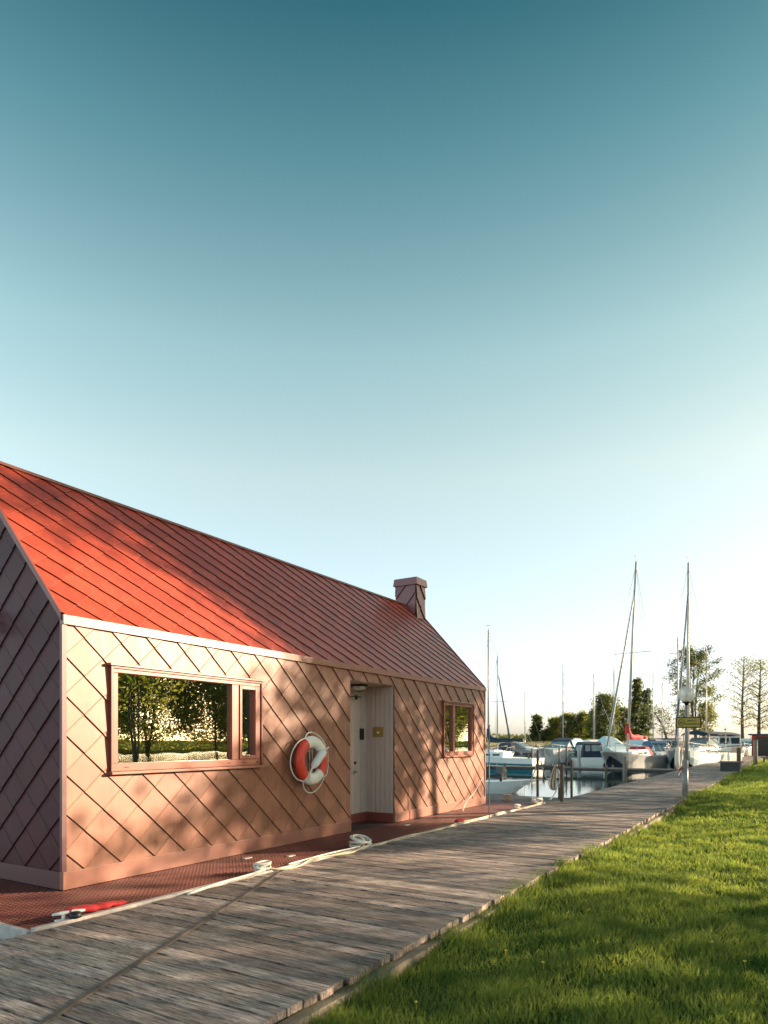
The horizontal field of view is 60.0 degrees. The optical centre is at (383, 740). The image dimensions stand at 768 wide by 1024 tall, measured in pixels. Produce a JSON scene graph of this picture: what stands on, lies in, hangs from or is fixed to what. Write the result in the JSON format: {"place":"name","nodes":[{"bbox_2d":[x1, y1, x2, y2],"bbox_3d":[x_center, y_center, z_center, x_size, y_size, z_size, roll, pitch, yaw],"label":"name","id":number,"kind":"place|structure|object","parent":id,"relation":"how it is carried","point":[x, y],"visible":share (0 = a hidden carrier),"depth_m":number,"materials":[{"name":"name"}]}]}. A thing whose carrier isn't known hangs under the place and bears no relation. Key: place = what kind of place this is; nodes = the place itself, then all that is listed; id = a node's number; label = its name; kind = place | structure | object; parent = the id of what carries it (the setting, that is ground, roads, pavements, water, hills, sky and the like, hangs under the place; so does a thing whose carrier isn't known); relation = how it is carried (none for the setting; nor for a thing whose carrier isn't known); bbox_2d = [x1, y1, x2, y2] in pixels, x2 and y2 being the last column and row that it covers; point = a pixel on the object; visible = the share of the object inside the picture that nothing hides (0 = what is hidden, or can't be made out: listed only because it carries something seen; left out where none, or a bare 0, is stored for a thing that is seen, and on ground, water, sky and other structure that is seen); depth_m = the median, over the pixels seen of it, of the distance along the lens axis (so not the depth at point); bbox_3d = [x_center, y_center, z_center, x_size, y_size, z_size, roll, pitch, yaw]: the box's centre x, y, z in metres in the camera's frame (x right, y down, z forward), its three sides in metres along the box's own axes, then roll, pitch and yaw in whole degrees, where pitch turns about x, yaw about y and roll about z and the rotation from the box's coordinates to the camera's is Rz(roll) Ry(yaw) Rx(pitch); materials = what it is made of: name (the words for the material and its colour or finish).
{"place":"outdoors","nodes":[
{"label":"outdoors","id":0,"kind":"place"},
{"bbox_2d":[0,0,767,740],"label":"sky","id":1,"kind":"structure","parent":0,"point":[468,299],"materials":[{"name":"blue"}]},
{"bbox_2d":[503,794,511,800],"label":"wooden block","id":2,"kind":"structure","parent":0,"point":[507,797],"depth_m":16.25,"materials":[{"name":"wood"}]},
{"bbox_2d":[280,758,767,1023],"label":"lawn ground","id":3,"kind":"structure","parent":0,"point":[414,1004],"depth_m":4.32,"materials":[{"name":"plant"}]},
{"bbox_2d":[274,811,664,1023],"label":"boardwalk stringers","id":4,"kind":"object","parent":3,"relation":"on","point":[379,967],"depth_m":3.84,"materials":[{"name":"brown wood"}]},
{"bbox_2d":[0,756,765,1023],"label":"boardwalk","id":5,"kind":"structure","parent":4,"relation":"on","point":[273,920],"depth_m":5.23,"materials":[{"name":"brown wood"}]},
{"bbox_2d":[36,869,284,1023],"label":"boardwalk seam batten","id":6,"kind":"object","parent":5,"relation":"on","point":[71,1004],"visible":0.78,"depth_m":4.38,"materials":[{"name":"grey wood"}]},
{"bbox_2d":[187,869,265,894],"bbox_3d":[-1.569,1.421,6.754,0.042,0.059,1.154,0,0,28],"label":"mooring rope","id":7,"kind":"object","parent":5,"relation":"on","point":[222,882],"visible":1,"depth_m":6.69,"materials":[{"name":"beige fabric"}]},
{"bbox_2d":[268,845,364,869],"bbox_3d":[-0.734,1.419,8.123,0.122,0.058,1.946,0,0,32],"label":"mooring rope","id":8,"kind":"object","parent":5,"relation":"on","point":[315,858],"visible":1,"depth_m":7.98,"materials":[{"name":"beige fabric"}]},
{"bbox_2d":[4,795,659,1023],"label":"boardwalk nails","id":9,"kind":"object","parent":5,"relation":"on","point":[317,929],"visible":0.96,"depth_m":5.09,"materials":[{"name":"grey metal"}]},
{"bbox_2d":[375,802,541,845],"bbox_3d":[1.675,1.413,12.067,0.104,0.063,6.901,0,0,32],"label":"mooring rope","id":10,"kind":"object","parent":5,"relation":"on","point":[450,825],"visible":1,"depth_m":11.00,"materials":[{"name":"white fabric"}]},
{"bbox_2d":[718,761,742,771],"bbox_3d":[16.681,1.245,32.008,1.000,0.510,1.120,0,0,32],"label":"bench","id":11,"kind":"object","parent":5,"relation":"on","point":[730,765],"visible":0.77,"depth_m":31.62,"materials":[{"name":"grey wood"}]},
{"bbox_2d":[678,686,694,795],"bbox_3d":[7.965,0.128,17.528,0.430,3.125,0.430,0,0,32],"label":"street lamp","id":12,"kind":"object","parent":4,"relation":"on","point":[686,695],"visible":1,"depth_m":17.48,"materials":[{"name":"metal"}]},
{"bbox_2d":[674,742,682,774],"bbox_3d":[7.768,0.481,17.591,0.169,0.881,0.883,0,0,34],"label":"fender","id":13,"kind":"object","parent":12,"relation":"attached to","point":[678,755],"visible":0.98,"depth_m":17.38,"materials":[{"name":"white plastic"}]},
{"bbox_2d":[675,717,700,727],"bbox_3d":[7.975,-0.480,17.446,0.620,0.290,0.019,0,0,18],"label":"sign","id":14,"kind":"object","parent":12,"relation":"attached to","point":[687,722],"visible":1,"depth_m":17.44,"materials":[{"name":"yellow metal"}]},
{"bbox_2d":[277,758,762,1023],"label":"boardwalk edge timber","id":15,"kind":"object","parent":3,"relation":"on","point":[414,955],"visible":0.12,"depth_m":4.47,"materials":[{"name":"brown wood"}]},
{"bbox_2d":[414,807,755,1007],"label":"dandelions","id":16,"kind":"object","parent":3,"relation":"on","point":[744,961],"visible":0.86,"depth_m":4.82,"materials":[{"name":"yellow plant"}]},
{"bbox_2d":[737,748,740,760],"bbox_3d":[17.813,1.000,33.425,0.200,1.300,0.210,0,0,32],"label":"bollard","id":17,"kind":"object","parent":3,"relation":"on","point":[738,754],"visible":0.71,"depth_m":33.34,"materials":[{"name":"brown wood"}]},
{"bbox_2d":[753,740,757,764],"bbox_3d":[22.922,0.800,41.082,0.260,1.700,0.273,0,0,32],"label":"bollard","id":18,"kind":"object","parent":3,"relation":"on","point":[755,751],"visible":0.85,"depth_m":40.98,"materials":[{"name":"grey wood"}]},
{"bbox_2d":[748,734,767,756],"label":"shed","id":19,"kind":"structure","parent":3,"relation":"on","point":[762,739],"depth_m":63.76,"materials":[{"name":"red wood"}]},
{"bbox_2d":[755,737,767,755],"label":"door","id":20,"kind":"structure","parent":19,"relation":"in","point":[762,741],"depth_m":63.74,"materials":[{"name":"brown wood"}]},
{"bbox_2d":[486,749,670,797],"bbox_3d":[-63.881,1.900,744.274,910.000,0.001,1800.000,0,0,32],"label":"lake water","id":21,"kind":"structure","parent":0,"point":[584,782],"depth_m":32.68,"materials":[{"name":"grey liquid"}]},
{"bbox_2d":[0,461,544,939],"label":"houseboat","id":22,"kind":"object","parent":21,"relation":"on","point":[172,693],"visible":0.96,"depth_m":8.12,"materials":[{"name":"painted shingle"},{"name":"painted wood"},{"name":"glass"}]},
{"bbox_2d":[52,909,84,921],"bbox_3d":[-2.547,1.409,5.377,0.251,0.081,0.070,0,0,-41],"label":"mooring cleat","id":23,"kind":"object","parent":22,"relation":"on","point":[62,913],"visible":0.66,"depth_m":5.34,"materials":[{"name":"white paint"}]},
{"bbox_2d":[68,911,81,918],"bbox_3d":[-2.497,1.402,5.381,0.110,0.050,0.107,0,0,32],"label":"black knob","id":24,"kind":"object","parent":22,"relation":"on","point":[74,914],"visible":1,"depth_m":5.34,"materials":[{"name":"black plastic"}]},
{"bbox_2d":[63,900,127,915],"bbox_3d":[-2.435,1.402,5.625,0.146,0.086,0.621,0,0,33],"label":"red sleeve","id":25,"kind":"object","parent":22,"relation":"on","point":[89,908],"visible":0.91,"depth_m":5.59,"materials":[{"name":"fabric"}]},
{"bbox_2d":[107,662,264,774],"bbox_3d":[-2.264,-0.229,7.889,0.185,1.158,2.347,0,0,32],"label":"window","id":26,"kind":"structure","parent":22,"relation":"in","point":[167,720],"depth_m":7.72,"materials":[{"name":"clear glass"}]},
{"bbox_2d":[290,732,328,793],"bbox_3d":[-1.037,0.316,9.591,0.247,0.893,0.895,0,0,32],"label":"lifebuoy","id":27,"kind":"object","parent":22,"relation":"hanging from","point":[320,763],"visible":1,"depth_m":9.53,"materials":[{"name":"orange plastic"}]},
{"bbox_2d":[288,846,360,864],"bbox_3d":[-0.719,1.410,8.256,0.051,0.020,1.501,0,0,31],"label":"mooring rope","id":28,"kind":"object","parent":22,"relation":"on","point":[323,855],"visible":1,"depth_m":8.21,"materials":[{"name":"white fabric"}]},
{"bbox_2d":[350,686,357,813],"bbox_3d":[-0.659,0.160,11.514,0.109,2.260,0.850,0,0,32],"label":"door","id":29,"kind":"structure","parent":22,"relation":"in","point":[353,703],"depth_m":11.76,"materials":[{"name":"wood"}]},
{"bbox_2d":[349,834,371,847],"bbox_3d":[-0.326,1.376,9.100,0.291,0.156,0.407,7,2,17],"label":"rope coil","id":30,"kind":"object","parent":22,"relation":"on","point":[361,841],"visible":0.97,"depth_m":9.02,"materials":[{"name":"white fabric"}]},
{"bbox_2d":[442,700,475,756],"bbox_3d":[1.546,-0.243,14.069,0.185,1.156,1.528,0,0,32],"label":"window","id":31,"kind":"structure","parent":22,"relation":"in","point":[458,717],"depth_m":14.09,"materials":[{"name":"clear glass"}]},
{"bbox_2d":[454,819,467,822],"bbox_3d":[1.371,1.401,11.700,0.149,0.078,0.461,0,0,37],"label":"red sleeve","id":32,"kind":"object","parent":22,"relation":"on","point":[460,820],"visible":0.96,"depth_m":11.59,"materials":[{"name":"fabric"}]},
{"bbox_2d":[488,725,489,817],"bbox_3d":[1.988,0.625,12.579,0.033,1.850,0.033,0,0,9],"label":"mooring rod","id":33,"kind":"object","parent":22,"relation":"attached to","point":[489,770],"visible":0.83,"depth_m":12.57,"materials":[{"name":"metal"}]},
{"bbox_2d":[513,804,520,808],"bbox_3d":[2.826,1.390,14.118,0.156,0.098,0.282,0,0,32],"label":"rope hitch","id":34,"kind":"object","parent":22,"relation":"attached to","point":[515,806],"visible":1,"depth_m":14.04,"materials":[{"name":"white fabric"}]},
{"bbox_2d":[532,797,542,803],"bbox_3d":[3.531,1.367,15.323,0.254,0.139,0.447,0,0,32],"label":"rope hitch","id":35,"kind":"object","parent":22,"relation":"on","point":[537,800],"visible":0.97,"depth_m":15.21,"materials":[{"name":"white fabric"}]},
{"bbox_2d":[486,652,514,755],"bbox_3d":[9.670,-2.789,57.976,2.120,9.939,6.562,0,0,39],"label":"sailboat","id":36,"kind":"object","parent":21,"relation":"on","point":[508,734],"visible":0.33,"depth_m":58.25,"materials":[{"name":"blue metal"}]},
{"bbox_2d":[486,779,535,793],"bbox_3d":[3.755,1.778,24.600,3.900,0.804,1.446,0,0,19],"label":"motorboat","id":37,"kind":"object","parent":21,"relation":"on","point":[511,786],"visible":0.39,"depth_m":23.87,"materials":[{"name":"white plastic"}]},
{"bbox_2d":[495,766,506,780],"bbox_3d":[4.253,1.395,24.208,0.300,0.970,0.420,0,0,40],"label":"outboard motor","id":38,"kind":"object","parent":37,"relation":"attached to","point":[500,773],"visible":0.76,"depth_m":24.09,"materials":[{"name":"grey"}]},
{"bbox_2d":[520,757,539,786],"bbox_3d":[4.609,1.050,20.992,0.158,1.239,6.049,0,0,7],"label":"mooring rope","id":39,"kind":"object","parent":37,"relation":"attached to","point":[531,777],"visible":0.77,"depth_m":20.82,"materials":[{"name":"white fabric"}]},
{"bbox_2d":[540,760,565,779],"bbox_3d":[6.196,1.050,24.110,0.124,1.039,12.434,0,0,18],"label":"mooring rope","id":40,"kind":"object","parent":37,"relation":"attached to","point":[543,771],"visible":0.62,"depth_m":19.26,"materials":[{"name":"white fabric"}]},
{"bbox_2d":[478,625,544,769],"bbox_3d":[7.599,-2.939,45.981,6.662,10.239,2.217,0,0,37],"label":"sailboat","id":41,"kind":"object","parent":21,"relation":"on","point":[501,758],"visible":0.43,"depth_m":45.17,"materials":[{"name":"white paint"}]},
{"bbox_2d":[494,742,535,757],"bbox_3d":[12.296,1.046,62.000,2.156,2.268,6.000,0,0,-19],"label":"motorboat","id":42,"kind":"object","parent":21,"relation":"on","point":[519,753],"visible":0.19,"depth_m":61.79,"materials":[{"name":"white plastic"}]},
{"bbox_2d":[486,794,565,802],"bbox_3d":[-0.028,1.609,18.932,10.080,0.283,1.900,0,0,32],"label":"gangway","id":43,"kind":"object","parent":21,"relation":"on","point":[527,799],"visible":0.18,"depth_m":16.93,"materials":[{"name":"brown wood"}]},
{"bbox_2d":[510,688,541,747],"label":"sailboat","id":44,"kind":"object","parent":21,"relation":"on","point":[525,728],"visible":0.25,"depth_m":94.69,"materials":[{"name":"white metal"}]},
{"bbox_2d":[516,742,538,756],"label":"motorboat","id":45,"kind":"object","parent":21,"relation":"on","point":[524,745],"visible":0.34,"depth_m":77.39,"materials":[{"name":"grey"}]},
{"bbox_2d":[536,750,538,796],"bbox_3d":[4.118,1.350,17.844,0.068,2.200,0.071,0,0,32],"label":"mooring post","id":46,"kind":"object","parent":21,"relation":"in","point":[537,774],"visible":0.71,"depth_m":17.82,"materials":[{"name":"brown wood"}]},
{"bbox_2d":[558,748,559,770],"bbox_3d":[11.055,1.450,42.000,0.100,2.000,0.105,0,0,32],"label":"mooring post","id":47,"kind":"object","parent":21,"relation":"in","point":[559,757],"visible":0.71,"depth_m":41.95,"materials":[{"name":"brown wood"}]},
{"bbox_2d":[537,738,582,763],"bbox_3d":[14.678,0.965,55.922,2.602,2.431,7.200,0,0,39],"label":"motorboat","id":48,"kind":"object","parent":21,"relation":"on","point":[551,752],"visible":0.64,"depth_m":54.68,"materials":[{"name":"grey"}]},
{"bbox_2d":[539,661,580,738],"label":"sailboat","id":49,"kind":"object","parent":21,"relation":"on","point":[562,710],"visible":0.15,"depth_m":91.74,"materials":[{"name":"white metal"}]},
{"bbox_2d":[560,765,563,801],"bbox_3d":[4.248,1.510,15.884,0.096,1.880,0.101,0,0,32],"label":"mooring post","id":50,"kind":"object","parent":21,"relation":"in","point":[561,783],"visible":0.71,"depth_m":15.84,"materials":[{"name":"brown wood"}]},
{"bbox_2d":[535,764,559,768],"bbox_3d":[4.149,0.650,16.826,0.056,0.056,1.780,0,0,-6],"label":"handrail","id":51,"kind":"object","parent":50,"relation":"attached to","point":[548,766],"visible":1,"depth_m":16.86,"materials":[{"name":"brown wood"}]},
{"bbox_2d":[548,764,559,799],"bbox_3d":[4.067,1.003,16.178,0.360,0.859,0.253,0,0,-31],"label":"hanging rope bundle","id":52,"kind":"object","parent":51,"relation":"hanging from","point":[552,782],"visible":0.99,"depth_m":16.23,"materials":[{"name":"beige fabric"}]},
{"bbox_2d":[570,760,572,796],"bbox_3d":[4.964,1.475,17.616,0.064,1.950,0.067,0,0,32],"label":"mooring post","id":53,"kind":"object","parent":21,"relation":"in","point":[571,778],"visible":0.71,"depth_m":17.59,"materials":[{"name":"brown wood"}]},
{"bbox_2d":[577,748,580,766],"bbox_3d":[12.317,1.450,42.000,0.220,2.000,0.231,0,0,32],"label":"mooring post","id":54,"kind":"object","parent":21,"relation":"in","point":[578,757],"visible":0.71,"depth_m":41.91,"materials":[{"name":"grey wood"}]},
{"bbox_2d":[486,763,676,775],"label":"jetty","id":55,"kind":"object","parent":21,"relation":"in","point":[612,769],"visible":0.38,"depth_m":36.89,"materials":[{"name":"brown wood"}]},
{"bbox_2d":[570,742,603,764],"bbox_3d":[16.161,1.126,54.000,2.024,2.108,5.500,0,0,1],"label":"motorboat","id":56,"kind":"object","parent":21,"relation":"on","point":[591,754],"visible":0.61,"depth_m":51.36,"materials":[{"name":"white plastic"}]},
{"bbox_2d":[566,670,612,739],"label":"sailboat","id":57,"kind":"object","parent":21,"relation":"on","point":[593,720],"visible":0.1,"depth_m":79.93,"materials":[{"name":"white metal"}]},
{"bbox_2d":[582,740,597,741],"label":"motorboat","id":58,"kind":"object","parent":21,"relation":"on","point":[589,740],"visible":0.02,"depth_m":60.89,"materials":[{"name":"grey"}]},
{"bbox_2d":[595,681,626,737],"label":"sailboat","id":59,"kind":"object","parent":21,"relation":"on","point":[614,713],"visible":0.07,"depth_m":89.63,"materials":[{"name":"white metal"}]},
{"bbox_2d":[597,736,625,763],"bbox_3d":[18.692,0.899,54.000,2.548,2.562,7.000,0,0,-1],"label":"motorboat","id":60,"kind":"object","parent":21,"relation":"on","point":[614,745],"visible":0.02,"depth_m":54.01,"materials":[{"name":"white fabric"}]},
{"bbox_2d":[623,756,626,779],"bbox_3d":[11.577,1.590,32.000,0.200,1.720,0.210,0,0,32],"label":"mooring post","id":61,"kind":"object","parent":21,"relation":"in","point":[624,767],"visible":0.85,"depth_m":31.92,"materials":[{"name":"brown wood"}]},
{"bbox_2d":[600,556,669,768],"bbox_3d":[15.424,-4.589,41.486,2.615,13.539,7.662,0,0,42],"label":"sailboat","id":62,"kind":"object","parent":21,"relation":"on","point":[641,757],"visible":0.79,"depth_m":40.84,"materials":[{"name":"white plastic"}]},
{"bbox_2d":[623,739,646,746],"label":"motorboat","id":63,"kind":"object","parent":21,"relation":"on","point":[633,743],"depth_m":54.65,"materials":[{"name":"white plastic"}]},
{"bbox_2d":[624,670,672,742],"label":"sailboat","id":64,"kind":"object","parent":21,"relation":"on","point":[653,705],"visible":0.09,"depth_m":79.65,"materials":[{"name":"grey metal"}]},
{"bbox_2d":[641,741,670,766],"bbox_3d":[20.974,1.087,50.000,2.120,2.186,6.000,0,0,3],"label":"motorboat","id":65,"kind":"object","parent":21,"relation":"on","point":[656,747],"visible":0.15,"depth_m":50.40,"materials":[{"name":"blue fabric"}]},
{"bbox_2d":[643,680,682,743],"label":"sailboat","id":66,"kind":"object","parent":21,"relation":"on","point":[662,712],"visible":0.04,"depth_m":87.60,"materials":[{"name":"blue metal"}]},
{"bbox_2d":[654,732,682,746],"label":"motorboat","id":67,"kind":"object","parent":21,"relation":"on","point":[668,740],"visible":0.12,"depth_m":65.77,"materials":[{"name":"grey plastic"}]},
{"bbox_2d":[662,633,704,745],"bbox_3d":[26.957,-3.889,62.025,2.313,12.139,7.062,0,0,-36],"label":"sailboat","id":68,"kind":"object","parent":21,"relation":"on","point":[677,650],"visible":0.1,"depth_m":61.62,"materials":[{"name":"white metal"}]},
{"bbox_2d":[666,557,720,768],"bbox_3d":[20.221,-4.939,44.025,2.602,14.239,8.062,0,0,38],"label":"sailboat","id":69,"kind":"object","parent":21,"relation":"on","point":[697,756],"visible":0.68,"depth_m":43.00,"materials":[{"name":"white plastic"}]},
{"bbox_2d":[681,669,723,737],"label":"sailboat","id":70,"kind":"object","parent":21,"relation":"on","point":[706,707],"visible":0.05,"depth_m":69.59,"materials":[{"name":"white metal"}]},
{"bbox_2d":[670,731,742,760],"bbox_3d":[22.721,0.726,47.493,6.200,2.908,2.626,0,0,-27],"label":"motorboat","id":71,"kind":"object","parent":21,"relation":"on","point":[711,744],"visible":0.34,"depth_m":47.04,"materials":[{"name":"white plastic"}]},
{"bbox_2d":[712,727,748,756],"bbox_3d":[32.259,0.451,62.241,2.602,3.458,7.500,0,0,15],"label":"motorboat","id":72,"kind":"object","parent":21,"relation":"on","point":[733,743],"visible":0.55,"depth_m":61.64,"materials":[{"name":"white plastic"}]},
{"bbox_2d":[741,739,751,755],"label":"motorboat","id":73,"kind":"object","parent":21,"relation":"on","point":[748,743],"visible":0.09,"depth_m":71.65,"materials":[{"name":"grey plastic"}]},
{"bbox_2d":[486,741,684,748],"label":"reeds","id":74,"kind":"object","parent":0,"point":[529,744],"visible":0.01,"depth_m":143.52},
{"bbox_3d":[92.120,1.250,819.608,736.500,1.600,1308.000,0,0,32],"label":"far shore ground","id":75,"kind":"structure","parent":0,"visible":0},
{"bbox_2d":[526,713,544,742],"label":"tree","id":76,"kind":"object","parent":75,"relation":"on","point":[534,735],"visible":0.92,"depth_m":149.43,"materials":[{"name":"green plant"}]},
{"bbox_2d":[540,728,555,744],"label":"tree","id":77,"kind":"object","parent":75,"relation":"on","point":[547,733],"visible":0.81,"depth_m":147.43,"materials":[{"name":"green plant"}]},
{"bbox_2d":[545,716,561,739],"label":"tree","id":78,"kind":"object","parent":75,"relation":"on","point":[551,723],"visible":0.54,"depth_m":154.22,"materials":[{"name":"green plant"}]},
{"bbox_2d":[553,711,577,737],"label":"tree","id":79,"kind":"object","parent":75,"relation":"on","point":[569,726],"visible":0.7,"depth_m":150.94,"materials":[{"name":"green plant"}]},
{"bbox_2d":[486,732,652,742],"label":"woodland","id":80,"kind":"object","parent":75,"relation":"on","point":[516,736],"visible":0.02,"depth_m":348.00,"materials":[{"name":"green plant"}]},
{"bbox_2d":[566,709,588,739],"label":"tree","id":81,"kind":"object","parent":75,"relation":"on","point":[581,718],"visible":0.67,"depth_m":149.24,"materials":[{"name":"green plant"}]},
{"bbox_2d":[582,710,601,739],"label":"tree","id":82,"kind":"object","parent":75,"relation":"on","point":[586,727],"visible":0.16,"depth_m":140.00,"materials":[{"name":"green plant"}]},
{"bbox_2d":[582,690,625,739],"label":"tree","id":83,"kind":"object","parent":75,"relation":"on","point":[607,701],"visible":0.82,"depth_m":129.01,"materials":[{"name":"green plant"}]},
{"bbox_2d":[615,705,634,741],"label":"tree","id":84,"kind":"object","parent":75,"relation":"on","point":[622,722],"visible":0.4,"depth_m":134.28,"materials":[{"name":"green plant"}]},
{"bbox_2d":[626,676,644,734],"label":"tree","id":85,"kind":"object","parent":75,"relation":"on","point":[637,689],"visible":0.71,"depth_m":119.53,"materials":[{"name":"green plant"}]},
{"bbox_2d":[636,688,654,739],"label":"tree","id":86,"kind":"object","parent":75,"relation":"on","point":[644,697],"visible":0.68,"depth_m":117.50,"materials":[{"name":"green plant"}]},
{"bbox_2d":[639,699,675,737],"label":"tree","id":87,"kind":"object","parent":75,"relation":"on","point":[657,717],"visible":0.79,"depth_m":100.52,"materials":[{"name":"green plant"}]},
{"bbox_2d":[661,643,728,737],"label":"tree","id":88,"kind":"object","parent":75,"relation":"on","point":[701,657],"visible":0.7,"depth_m":93.42,"materials":[{"name":"green plant"}]},
{"bbox_2d":[694,699,719,737],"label":"tree","id":89,"kind":"object","parent":75,"relation":"on","point":[711,713],"visible":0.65,"depth_m":91.61,"materials":[{"name":"green plant"}]},
{"bbox_2d":[716,652,765,738],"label":"tree","id":90,"kind":"object","parent":75,"relation":"on","point":[742,713],"visible":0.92,"depth_m":88.15,"materials":[{"name":"green plant"}]},
{"bbox_2d":[737,656,767,733],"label":"tree","id":91,"kind":"object","parent":75,"relation":"on","point":[759,708],"visible":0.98,"depth_m":85.64,"materials":[{"name":"green plant"}]},
{"bbox_2d":[758,689,767,730],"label":"tree","id":92,"kind":"object","parent":75,"relation":"on","point":[765,726],"visible":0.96,"depth_m":84.44,"materials":[{"name":"green plant"}]},
{"bbox_3d":[-1.337,1.387,7.321,0.070,0.081,0.251,0,0,23],"label":"mooring cleat","id":93,"kind":"object","parent":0,"visible":0},
{"bbox_2d":[253,860,271,870],"bbox_3d":[-1.338,1.373,7.324,0.152,0.095,0.265,0,0,32],"label":"rope hitch","id":94,"kind":"object","parent":93,"relation":"attached to","point":[267,864],"visible":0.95,"depth_m":7.26,"materials":[{"name":"beige fabric"}]}
]}

